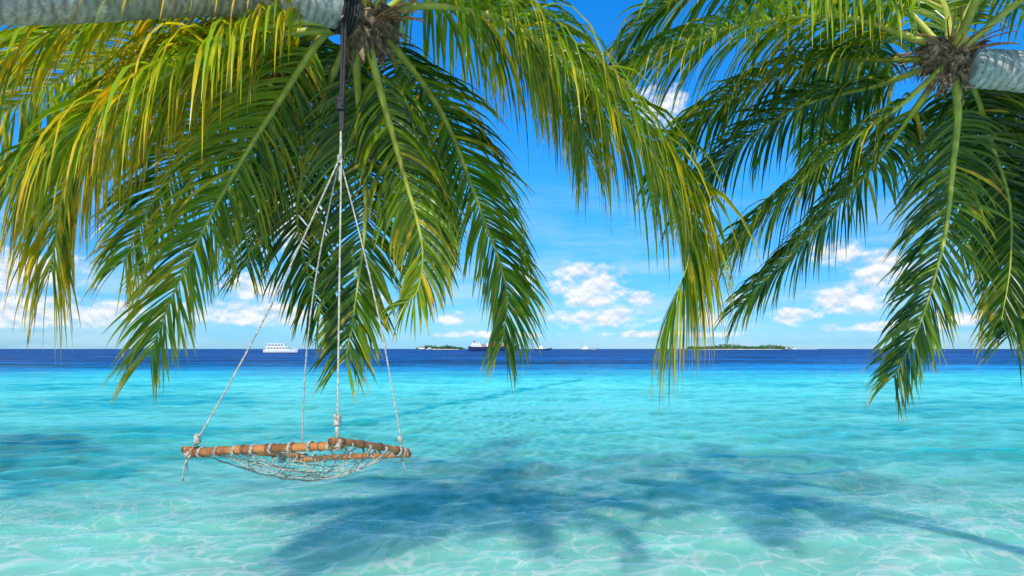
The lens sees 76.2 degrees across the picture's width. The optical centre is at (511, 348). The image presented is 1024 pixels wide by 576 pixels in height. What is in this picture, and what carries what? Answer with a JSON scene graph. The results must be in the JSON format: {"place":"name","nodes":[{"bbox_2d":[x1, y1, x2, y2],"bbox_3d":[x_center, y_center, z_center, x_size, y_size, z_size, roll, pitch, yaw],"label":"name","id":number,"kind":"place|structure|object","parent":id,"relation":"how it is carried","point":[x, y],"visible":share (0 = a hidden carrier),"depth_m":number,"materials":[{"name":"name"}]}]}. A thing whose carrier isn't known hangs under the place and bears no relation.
{"place":"outdoors","nodes":[
{"label":"outdoors","id":0,"kind":"place"},
{"bbox_2d":[0,0,760,408],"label":"palm tree","id":1,"kind":"object","parent":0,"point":[262,76],"visible":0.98,"depth_m":4.86,"materials":[{"name":"green plant"}]},
{"bbox_2d":[181,0,410,481],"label":"hammock swing","id":2,"kind":"object","parent":1,"relation":"hanging from","point":[347,23],"visible":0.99,"depth_m":3.85,"materials":[{"name":"brown wood"}]},
{"bbox_2d":[416,344,464,349],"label":"island","id":3,"kind":"structure","parent":0,"point":[445,347],"depth_m":1492.51,"materials":[{"name":"green plant"}]},
{"bbox_2d":[0,425,1023,575],"bbox_3d":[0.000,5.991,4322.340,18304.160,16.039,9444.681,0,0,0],"label":"seabed sand","id":4,"kind":"structure","parent":0,"point":[716,504],"depth_m":10.07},
{"bbox_2d":[0,349,1023,474],"bbox_3d":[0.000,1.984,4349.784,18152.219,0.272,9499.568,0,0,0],"label":"sea water","id":5,"kind":"structure","parent":0,"point":[813,399],"depth_m":25.28,"materials":[{"name":"blue liquid"}]},
{"bbox_2d":[263,343,298,352],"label":"cruise ship","id":6,"kind":"object","parent":5,"relation":"on","point":[276,348],"visible":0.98,"depth_m":328.05,"materials":[{"name":"white paint"}]},
{"bbox_2d":[267,344,289,348],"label":"windows","id":7,"kind":"structure","parent":6,"relation":"in","point":[268,344],"depth_m":327.93,"materials":[{"name":"grey glass"}]},
{"bbox_2d":[468,339,519,350],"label":"cargo ship","id":8,"kind":"object","parent":5,"relation":"on","point":[477,348],"visible":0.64,"depth_m":635.65,"materials":[{"name":"white paint"}]},
{"bbox_2d":[534,344,551,349],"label":"fishing boat","id":9,"kind":"object","parent":5,"relation":"on","point":[540,347],"visible":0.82,"depth_m":897.79,"materials":[{"name":"white paint"}]},
{"bbox_2d":[580,344,596,349],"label":"fishing boat","id":10,"kind":"object","parent":5,"relation":"on","point":[585,348],"visible":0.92,"depth_m":928.46,"materials":[{"name":"white paint"}]},
{"bbox_2d":[0,0,1023,348],"label":"sky","id":11,"kind":"structure","parent":0,"point":[602,294],"materials":[{"name":"blue"}]},
{"bbox_2d":[687,343,796,349],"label":"island","id":12,"kind":"structure","parent":0,"point":[741,347],"depth_m":1485.77,"materials":[{"name":"green plant"}]},
{"bbox_2d":[548,0,1023,423],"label":"palm tree","id":13,"kind":"object","parent":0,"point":[987,193],"visible":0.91,"depth_m":5.57,"materials":[{"name":"green plant"}]}
]}

